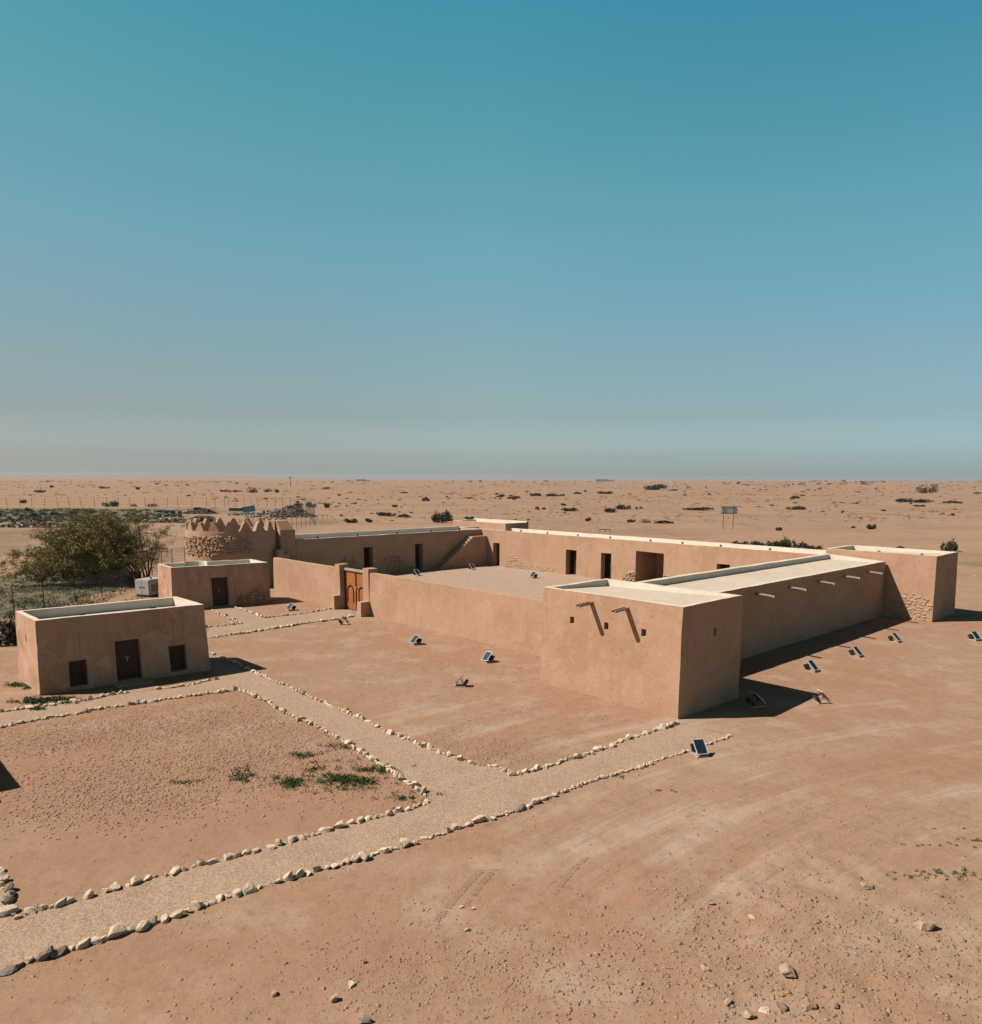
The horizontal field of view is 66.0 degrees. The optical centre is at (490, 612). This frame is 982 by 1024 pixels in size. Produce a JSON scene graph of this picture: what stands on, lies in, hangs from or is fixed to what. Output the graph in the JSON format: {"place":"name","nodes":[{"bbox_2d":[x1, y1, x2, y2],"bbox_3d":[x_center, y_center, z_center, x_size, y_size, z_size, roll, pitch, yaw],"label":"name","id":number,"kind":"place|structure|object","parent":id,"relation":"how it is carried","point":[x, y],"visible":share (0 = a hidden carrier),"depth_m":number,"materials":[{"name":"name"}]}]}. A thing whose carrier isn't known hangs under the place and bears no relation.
{"place":"outdoors","nodes":[
{"label":"outdoors","id":0,"kind":"place"},
{"bbox_2d":[125,607,353,692],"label":"gate path","id":1,"kind":"structure","parent":0,"point":[250,621],"depth_m":53.62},
{"bbox_2d":[0,654,731,968],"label":"gravel path","id":2,"kind":"structure","parent":0,"point":[489,794],"depth_m":23.36,"materials":[{"name":"gravel"}]},
{"bbox_2d":[4,882,13,892],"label":"path stone","id":3,"kind":"object","parent":2,"relation":"on","point":[9,886],"visible":0.78,"depth_m":18.43,"materials":[{"name":"grey stone"}]},
{"bbox_2d":[0,904,18,917],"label":"path stone","id":4,"kind":"object","parent":2,"relation":"on","point":[5,910],"visible":0.99,"depth_m":17.47,"materials":[{"name":"stone"}]},
{"bbox_2d":[0,964,19,975],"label":"path stone","id":5,"kind":"object","parent":2,"relation":"on","point":[8,969],"visible":1,"depth_m":15.48,"materials":[{"name":"grey stone"}]},
{"bbox_2d":[35,946,54,961],"bbox_3d":[-9.418,7.206,15.972,0.350,0.282,0.228,-4,11,-21],"label":"path stone","id":6,"kind":"object","parent":2,"relation":"on","point":[45,953],"visible":1,"depth_m":15.90,"materials":[{"name":"grey stone"}]},
{"bbox_2d":[55,897,66,908],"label":"path stone","id":7,"kind":"object","parent":2,"relation":"on","point":[60,902],"visible":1,"depth_m":17.83,"materials":[{"name":"stone"}]},
{"bbox_2d":[83,888,93,899],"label":"path stone","id":8,"kind":"object","parent":2,"relation":"on","point":[89,894],"visible":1,"depth_m":18.18,"materials":[{"name":"stone"}]},
{"bbox_2d":[89,935,102,944],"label":"path stone","id":9,"kind":"object","parent":2,"relation":"on","point":[96,940],"visible":1,"depth_m":16.45,"materials":[{"name":"stone"}]},
{"bbox_2d":[106,923,127,938],"bbox_3d":[-8.322,7.075,16.761,0.297,0.256,0.462,8,13,38],"label":"path stone","id":10,"kind":"object","parent":2,"relation":"on","point":[118,929],"visible":1,"depth_m":16.72,"materials":[{"name":"stone"}]},
{"bbox_2d":[136,919,149,931],"bbox_3d":[-7.852,7.067,17.008,0.238,0.221,0.314,1,10,4],"label":"path stone","id":11,"kind":"object","parent":2,"relation":"on","point":[143,925],"visible":1,"depth_m":16.97,"materials":[{"name":"stone"}]},
{"bbox_2d":[169,866,180,874],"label":"path stone","id":12,"kind":"object","parent":2,"relation":"on","point":[175,870],"visible":1,"depth_m":19.38,"materials":[{"name":"stone"}]},
{"bbox_2d":[223,852,236,860],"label":"path stone","id":13,"kind":"object","parent":2,"relation":"on","point":[228,856],"visible":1,"depth_m":20.10,"materials":[{"name":"stone"}]},
{"bbox_2d":[233,888,240,897],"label":"path stone","id":14,"kind":"object","parent":2,"relation":"on","point":[236,892],"visible":1,"depth_m":18.30,"materials":[{"name":"stone"}]},
{"bbox_2d":[243,882,257,894],"bbox_3d":[-5.926,6.770,18.542,0.356,0.244,0.234,-8,13,-38],"label":"path stone","id":15,"kind":"object","parent":2,"relation":"on","point":[249,888],"visible":1,"depth_m":18.49,"materials":[{"name":"stone"}]},
{"bbox_2d":[472,814,485,822],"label":"path stone","id":16,"kind":"object","parent":2,"relation":"on","point":[480,818],"visible":1,"depth_m":22.30,"materials":[{"name":"stone"}]},
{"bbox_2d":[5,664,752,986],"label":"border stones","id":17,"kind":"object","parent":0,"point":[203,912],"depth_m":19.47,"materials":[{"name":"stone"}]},
{"bbox_2d":[270,565,597,610],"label":"courtyard floor","id":18,"kind":"structure","parent":0,"point":[507,580],"depth_m":76.29,"materials":[{"name":"sand"}]},
{"bbox_2d":[435,535,486,568],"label":"staircase","id":19,"kind":"structure","parent":18,"relation":"on","point":[467,551],"depth_m":86.54,"materials":[{"name":"paint"}]},
{"bbox_2d":[0,478,981,1023],"bbox_3d":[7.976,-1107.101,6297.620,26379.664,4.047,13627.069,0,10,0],"label":"ground","id":20,"kind":"structure","parent":0,"point":[934,666],"depth_m":23.10,"materials":[{"name":"sand"}]},
{"bbox_2d":[1,894,14,904],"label":"path stone","id":21,"kind":"object","parent":20,"relation":"on","point":[8,899],"visible":0.96,"depth_m":17.90,"materials":[{"name":"grey stone"}]},
{"bbox_2d":[0,613,16,645],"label":"desert shrub","id":22,"kind":"object","parent":20,"relation":"on","point":[8,633],"visible":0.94,"depth_m":45.37,"materials":[{"name":"green plant"}]},
{"bbox_2d":[23,906,37,914],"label":"path stone","id":23,"kind":"object","parent":20,"relation":"on","point":[32,910],"visible":1,"depth_m":17.48,"materials":[{"name":"stone"}]},
{"bbox_2d":[3,681,83,710],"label":"weeds","id":24,"kind":"object","parent":20,"relation":"on","point":[40,699],"visible":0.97,"depth_m":34.28,"materials":[{"name":"green plant"}]},
{"bbox_2d":[0,521,104,527],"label":"debris heap","id":25,"kind":"object","parent":20,"relation":"on","point":[25,525],"visible":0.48,"depth_m":150.51,"materials":[{"name":"grey stone"}]},
{"bbox_2d":[49,945,67,957],"bbox_3d":[-9.225,7.226,16.136,0.272,0.170,0.422,4,11,18],"label":"path stone","id":26,"kind":"object","parent":20,"relation":"on","point":[58,952],"visible":1,"depth_m":16.05,"materials":[{"name":"grey stone"}]},
{"bbox_2d":[0,566,144,643],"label":"ground cover","id":27,"kind":"object","parent":20,"relation":"on","point":[22,601],"visible":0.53,"depth_m":63.29,"materials":[{"name":"green plant"}]},
{"bbox_2d":[76,938,89,950],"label":"path stone","id":28,"kind":"object","parent":20,"relation":"on","point":[83,943],"visible":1,"depth_m":16.32,"materials":[{"name":"stone"}]},
{"bbox_2d":[0,508,176,585],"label":"acacia tree","id":29,"kind":"object","parent":20,"relation":"on","point":[86,555],"visible":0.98,"depth_m":70.15,"materials":[{"name":"green plant"}]},
{"bbox_2d":[0,508,183,523],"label":"ground cover","id":30,"kind":"object","parent":20,"relation":"on","point":[40,518],"visible":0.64,"depth_m":195.36,"materials":[{"name":"green plant"}]},
{"bbox_2d":[0,548,185,611],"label":"wire fence","id":31,"kind":"object","parent":20,"relation":"on","point":[120,576],"visible":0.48,"depth_m":63.58,"materials":[{"name":"metal"}]},
{"bbox_2d":[15,597,209,695],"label":"mud house","id":32,"kind":"structure","parent":20,"relation":"on","point":[118,644],"depth_m":37.10,"materials":[{"name":"paint"}]},
{"bbox_2d":[68,659,86,685],"bbox_3d":[-19.816,2.849,36.115,0.789,1.210,0.090,-8,13,-38],"label":"window","id":33,"kind":"structure","parent":32,"relation":"in","point":[81,673],"depth_m":36.14,"materials":[{"name":"brown wood"}]},
{"bbox_2d":[115,639,140,679],"bbox_3d":[-18.040,2.314,37.450,1.140,1.990,0.110,-8,13,-38],"label":"door","id":34,"kind":"structure","parent":32,"relation":"in","point":[127,651],"depth_m":37.48,"materials":[{"name":"brown wood"}]},
{"bbox_2d":[169,645,185,670],"bbox_3d":[-16.201,2.303,38.956,0.849,1.320,0.090,-8,13,-38],"label":"window","id":35,"kind":"structure","parent":32,"relation":"in","point":[180,658],"depth_m":38.98,"materials":[{"name":"brown wood"}]},
{"bbox_2d":[110,881,121,890],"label":"path stone","id":36,"kind":"object","parent":20,"relation":"on","point":[115,886],"visible":1,"depth_m":18.55,"materials":[{"name":"stone"}]},
{"bbox_2d":[130,875,142,885],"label":"path stone","id":37,"kind":"object","parent":20,"relation":"on","point":[135,879],"visible":1,"depth_m":18.84,"materials":[{"name":"stone"}]},
{"bbox_2d":[135,577,158,597],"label":"generator","id":38,"kind":"object","parent":20,"relation":"on","point":[147,587],"visible":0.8,"depth_m":64.05,"materials":[{"name":"white metal"}]},
{"bbox_2d":[135,580,141,593],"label":"door","id":39,"kind":"structure","parent":38,"relation":"in","point":[138,588],"depth_m":64.08,"materials":[{"name":"white metal"}]},
{"bbox_2d":[142,581,148,594],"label":"door","id":40,"kind":"structure","parent":38,"relation":"in","point":[145,589],"depth_m":63.83,"materials":[{"name":"white metal"}]},
{"bbox_2d":[5,497,305,506],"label":"wire fence","id":41,"kind":"object","parent":20,"relation":"on","point":[206,501],"visible":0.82,"depth_m":254.41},
{"bbox_2d":[146,517,199,522],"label":"debris heap","id":42,"kind":"object","parent":20,"relation":"on","point":[174,520],"visible":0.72,"depth_m":168.95,"materials":[{"name":"stone"}]},
{"bbox_2d":[163,510,182,516],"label":"panel stack","id":43,"kind":"object","parent":20,"relation":"on","point":[173,515],"visible":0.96,"depth_m":194.25,"materials":[{"name":"grey metal"}]},
{"bbox_2d":[169,909,183,918],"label":"path stone","id":44,"kind":"object","parent":20,"relation":"on","point":[177,913],"visible":1,"depth_m":17.45,"materials":[{"name":"stone"}]},
{"bbox_2d":[191,901,203,910],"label":"path stone","id":45,"kind":"object","parent":20,"relation":"on","point":[197,905],"visible":1,"depth_m":17.77,"materials":[{"name":"stone"}]},
{"bbox_2d":[182,507,217,513],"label":"debris heap","id":46,"kind":"object","parent":20,"relation":"on","point":[197,510],"visible":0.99,"depth_m":213.08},
{"bbox_2d":[186,515,216,521],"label":"debris heap","id":47,"kind":"object","parent":20,"relation":"on","point":[208,517],"visible":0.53,"depth_m":171.11,"materials":[{"name":"stone"}]},
{"bbox_2d":[158,559,271,607],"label":"mud house","id":48,"kind":"structure","parent":20,"relation":"on","point":[208,584],"depth_m":59.41,"materials":[{"name":"paint"}]},
{"bbox_2d":[211,577,227,605],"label":"door","id":49,"kind":"structure","parent":48,"relation":"in","point":[219,585],"depth_m":59.39,"materials":[{"name":"brown wood"}]},
{"bbox_2d":[184,517,276,584],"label":"round tower","id":50,"kind":"structure","parent":20,"relation":"on","point":[207,540],"depth_m":68.52,"materials":[{"name":"paint"}]},
{"bbox_2d":[241,505,255,511],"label":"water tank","id":51,"kind":"object","parent":20,"relation":"on","point":[250,508],"visible":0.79,"depth_m":212.25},
{"bbox_2d":[259,513,285,519],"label":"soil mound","id":52,"kind":"object","parent":20,"relation":"on","point":[274,516],"visible":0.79,"depth_m":183.50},
{"bbox_2d":[238,510,314,527],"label":"fence","id":53,"kind":"object","parent":20,"relation":"on","point":[286,514],"visible":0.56,"depth_m":147.71,"materials":[{"name":"metal"}]},
{"bbox_2d":[244,508,316,517],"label":"debris heap","id":54,"kind":"object","parent":20,"relation":"on","point":[279,512],"visible":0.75,"depth_m":196.70,"materials":[{"name":"grey stone"}]},
{"bbox_2d":[269,520,295,559],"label":"stair block","id":55,"kind":"structure","parent":20,"relation":"on","point":[286,541],"depth_m":71.90,"materials":[{"name":"paint"}]},
{"bbox_2d":[283,870,292,880],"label":"path stone","id":56,"kind":"object","parent":20,"relation":"on","point":[288,876],"visible":1,"depth_m":19.09,"materials":[{"name":"stone"}]},
{"bbox_2d":[279,504,305,510],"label":"debris heap","id":57,"kind":"object","parent":20,"relation":"on","point":[292,507],"visible":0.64,"depth_m":230.47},
{"bbox_2d":[294,868,303,878],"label":"path stone","id":58,"kind":"object","parent":20,"relation":"on","point":[299,873],"visible":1,"depth_m":19.25,"materials":[{"name":"stone"}]},
{"bbox_2d":[273,557,334,605],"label":"courtyard wall","id":59,"kind":"structure","parent":20,"relation":"on","point":[311,582],"depth_m":62.40,"materials":[{"name":"paint"}]},
{"bbox_2d":[169,740,444,805],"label":"weeds","id":60,"kind":"object","parent":20,"relation":"on","point":[291,782],"visible":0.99,"depth_m":25.40,"materials":[{"name":"green plant"}]},
{"bbox_2d":[305,499,315,524],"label":"fence","id":61,"kind":"object","parent":20,"relation":"on","point":[313,507],"visible":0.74,"depth_m":190.48,"materials":[{"name":"metal"}]},
{"bbox_2d":[330,563,348,609],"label":"gate pier","id":62,"kind":"structure","parent":20,"relation":"on","point":[337,599],"depth_m":58.37,"materials":[{"name":"paint"}]},
{"bbox_2d":[343,568,362,609],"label":"gate","id":63,"kind":"structure","parent":62,"relation":"attached to","point":[353,582],"depth_m":57.70,"materials":[{"name":"brown wood"}]},
{"bbox_2d":[332,820,346,827],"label":"path stone","id":64,"kind":"object","parent":20,"relation":"on","point":[340,824],"visible":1,"depth_m":21.89,"materials":[{"name":"stone"}]},
{"bbox_2d":[358,851,370,860],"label":"path stone","id":65,"kind":"object","parent":20,"relation":"on","point":[363,856],"visible":1,"depth_m":20.09,"materials":[{"name":"stone"}]},
{"bbox_2d":[358,1012,371,1022],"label":"rock","id":66,"kind":"object","parent":20,"relation":"on","point":[363,1017],"visible":1,"depth_m":14.07,"materials":[{"name":"grey stone"}]},
{"bbox_2d":[4,606,730,885],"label":"path edge stones","id":67,"kind":"object","parent":20,"relation":"on","point":[269,703],"visible":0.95,"depth_m":34.38,"materials":[{"name":"stone"}]},
{"bbox_2d":[357,568,377,616],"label":"gate pier","id":68,"kind":"structure","parent":20,"relation":"on","point":[363,608],"depth_m":55.41,"materials":[{"name":"paint"}]},
{"bbox_2d":[295,526,480,573],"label":"fort wing","id":69,"kind":"structure","parent":20,"relation":"on","point":[392,551],"depth_m":80.47,"materials":[{"name":"paint"}]},
{"bbox_2d":[400,838,409,847],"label":"path stone","id":70,"kind":"object","parent":20,"relation":"on","point":[404,842],"visible":1,"depth_m":20.79,"materials":[{"name":"stone"}]},
{"bbox_2d":[409,635,421,645],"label":"solar floodlight","id":71,"kind":"object","parent":20,"relation":"on","point":[416,639],"visible":1,"depth_m":46.06,"materials":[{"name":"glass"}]},
{"bbox_2d":[431,511,448,522],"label":"desert shrub","id":72,"kind":"object","parent":20,"relation":"on","point":[436,517],"visible":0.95,"depth_m":172.56,"materials":[{"name":"green plant"}]},
{"bbox_2d":[369,572,542,655],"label":"courtyard wall","id":73,"kind":"structure","parent":20,"relation":"on","point":[514,622],"depth_m":48.09,"materials":[{"name":"paint"}]},
{"bbox_2d":[453,674,468,687],"bbox_3d":[-1.446,3.331,36.844,0.708,0.573,0.460,1,10,7],"label":"solar floodlight","id":74,"kind":"object","parent":20,"relation":"on","point":[464,685],"visible":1,"depth_m":36.71,"materials":[{"name":"metal"}]},
{"bbox_2d":[481,651,494,662],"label":"solar floodlight","id":75,"kind":"object","parent":20,"relation":"on","point":[487,657],"visible":1,"depth_m":41.65,"materials":[{"name":"glass"}]},
{"bbox_2d":[453,518,527,530],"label":"corner tower","id":76,"kind":"structure","parent":20,"relation":"on","point":[496,524],"depth_m":93.27,"materials":[{"name":"paint"}]},
{"bbox_2d":[0,515,981,1023],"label":"pebbles","id":77,"kind":"object","parent":20,"relation":"on","point":[712,985],"visible":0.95,"depth_m":15.79,"materials":[{"name":"stone"}]},
{"bbox_2d":[0,480,981,522],"bbox_3d":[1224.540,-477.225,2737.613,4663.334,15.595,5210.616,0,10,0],"label":"desert shrubs","id":78,"kind":"object","parent":20,"relation":"on","point":[566,498],"visible":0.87,"depth_m":446.75,"materials":[{"name":"green plant"}]},
{"bbox_2d":[0,652,981,1023],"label":"soil crumbs","id":79,"kind":"object","parent":20,"relation":"on","point":[268,784],"visible":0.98,"depth_m":22.78,"materials":[{"name":"soil"}]},
{"bbox_2d":[433,856,588,921],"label":"tyre tracks","id":80,"kind":"object","parent":20,"relation":"on","point":[475,889],"visible":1,"depth_m":18.80},
{"bbox_2d":[540,578,742,718],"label":"corner tower","id":81,"kind":"structure","parent":20,"relation":"on","point":[672,652],"depth_m":33.81,"materials":[{"name":"paint"}]},
{"bbox_2d":[459,526,825,581],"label":"fort wing","id":82,"kind":"structure","parent":20,"relation":"on","point":[617,557],"depth_m":75.27,"materials":[{"name":"paint"}]},
{"bbox_2d":[642,484,666,489],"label":"desert shrub","id":83,"kind":"object","parent":20,"relation":"on","point":[655,487],"visible":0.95,"depth_m":695.09,"materials":[{"name":"green plant"}]},
{"bbox_2d":[682,507,713,509],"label":"desert shrub","id":84,"kind":"object","parent":20,"relation":"on","point":[702,508],"visible":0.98,"depth_m":244.91,"materials":[{"name":"green plant"}]},
{"bbox_2d":[690,739,708,757],"bbox_3d":[7.650,4.960,27.836,0.460,0.573,0.708,-2,10,-12],"label":"solar floodlight","id":85,"kind":"object","parent":20,"relation":"on","point":[699,748],"visible":1,"depth_m":27.72,"materials":[{"name":"glass"}]},
{"bbox_2d":[721,506,737,528],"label":"signboard","id":86,"kind":"object","parent":20,"relation":"on","point":[729,510],"visible":0.83,"depth_m":152.92},
{"bbox_2d":[743,1008,755,1018],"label":"rock","id":87,"kind":"object","parent":20,"relation":"on","point":[748,1014],"visible":1,"depth_m":14.21,"materials":[{"name":"stone"}]},
{"bbox_2d":[745,691,765,707],"bbox_3d":[11.812,3.882,33.803,0.815,0.659,0.529,-2,10,-15],"label":"solar floodlight","id":88,"kind":"object","parent":20,"relation":"on","point":[750,703],"visible":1,"depth_m":33.70,"materials":[{"name":"metal"}]},
{"bbox_2d":[636,553,884,659],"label":"fort wing","id":89,"kind":"structure","parent":20,"relation":"on","point":[790,601],"depth_m":47.75,"materials":[{"name":"paint"}]},
{"bbox_2d":[776,1002,787,1012],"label":"rock","id":90,"kind":"object","parent":20,"relation":"on","point":[782,1006],"visible":1,"depth_m":14.46,"materials":[{"name":"grey stone"}]},
{"bbox_2d":[778,963,796,978],"bbox_3d":[6.045,7.315,15.542,0.304,0.277,0.524,1,10,4],"label":"rock","id":91,"kind":"object","parent":20,"relation":"on","point":[786,969],"visible":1,"depth_m":15.35,"materials":[{"name":"stone"}]},
{"bbox_2d":[779,537,796,547],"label":"desert shrub","id":92,"kind":"object","parent":20,"relation":"on","point":[786,543],"visible":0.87,"depth_m":109.56,"materials":[{"name":"green plant"}]},
{"bbox_2d":[608,775,981,880],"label":"weeds","id":93,"kind":"object","parent":20,"relation":"on","point":[953,873],"visible":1,"depth_m":19.44,"materials":[{"name":"green plant"}]},
{"bbox_2d":[793,541,809,548],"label":"desert shrub","id":94,"kind":"object","parent":20,"relation":"on","point":[805,546],"visible":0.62,"depth_m":107.39,"materials":[{"name":"green plant"}]},
{"bbox_2d":[800,996,816,1009],"bbox_3d":[6.096,7.513,14.527,0.299,0.238,0.218,2,10,12],"label":"rock","id":95,"kind":"object","parent":20,"relation":"on","point":[808,1002],"visible":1,"depth_m":14.47,"materials":[{"name":"stone"}]},
{"bbox_2d":[803,660,818,672],"bbox_3d":[16.915,2.819,39.970,0.460,0.573,0.708,-8,13,-38],"label":"solar floodlight","id":96,"kind":"object","parent":20,"relation":"on","point":[812,664],"visible":1,"depth_m":39.90,"materials":[{"name":"glass"}]},
{"bbox_2d":[812,689,830,703],"bbox_3d":[14.979,3.819,34.299,0.708,0.573,0.460,-1,10,-7],"label":"solar floodlight","id":97,"kind":"object","parent":20,"relation":"on","point":[817,700],"visible":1,"depth_m":34.19,"materials":[{"name":"metal"}]},
{"bbox_2d":[849,646,862,657],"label":"solar floodlight","id":98,"kind":"object","parent":20,"relation":"on","point":[857,650],"visible":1,"depth_m":43.40,"materials":[{"name":"glass"}]},
{"bbox_2d":[860,881,872,889],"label":"rock","id":99,"kind":"object","parent":20,"relation":"on","point":[866,885],"visible":1,"depth_m":18.67,"materials":[{"name":"stone"}]},
{"bbox_2d":[826,545,957,621],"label":"corner tower","id":100,"kind":"structure","parent":20,"relation":"on","point":[917,586],"depth_m":55.09,"materials":[{"name":"paint"}]},
{"bbox_2d":[888,632,901,642],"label":"solar floodlight","id":101,"kind":"object","parent":20,"relation":"on","point":[896,636],"visible":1,"depth_m":47.38,"materials":[{"name":"glass"}]},
{"bbox_2d":[914,918,936,930],"bbox_3d":[9.829,7.070,17.154,0.475,0.227,0.347,-3,11,-17],"label":"rock","id":102,"kind":"object","parent":20,"relation":"on","point":[922,924],"visible":1,"depth_m":17.02,"materials":[{"name":"stone"}]},
{"bbox_2d":[917,483,938,492],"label":"desert shrub","id":103,"kind":"object","parent":20,"relation":"on","point":[925,489],"visible":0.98,"depth_m":572.77,"materials":[{"name":"green plant"}]},
{"bbox_2d":[939,538,957,550],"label":"desert shrub","id":104,"kind":"object","parent":20,"relation":"on","point":[952,546],"visible":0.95,"depth_m":107.09,"materials":[{"name":"green plant"}]},
{"bbox_2d":[968,631,981,640],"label":"solar floodlight","id":105,"kind":"object","parent":20,"relation":"on","point":[975,634],"visible":1,"depth_m":47.92,"materials":[{"name":"glass"}]},
{"bbox_2d":[0,0,981,480],"label":"sky","id":106,"kind":"structure","parent":0,"point":[367,239],"materials":[{"name":"blue"}]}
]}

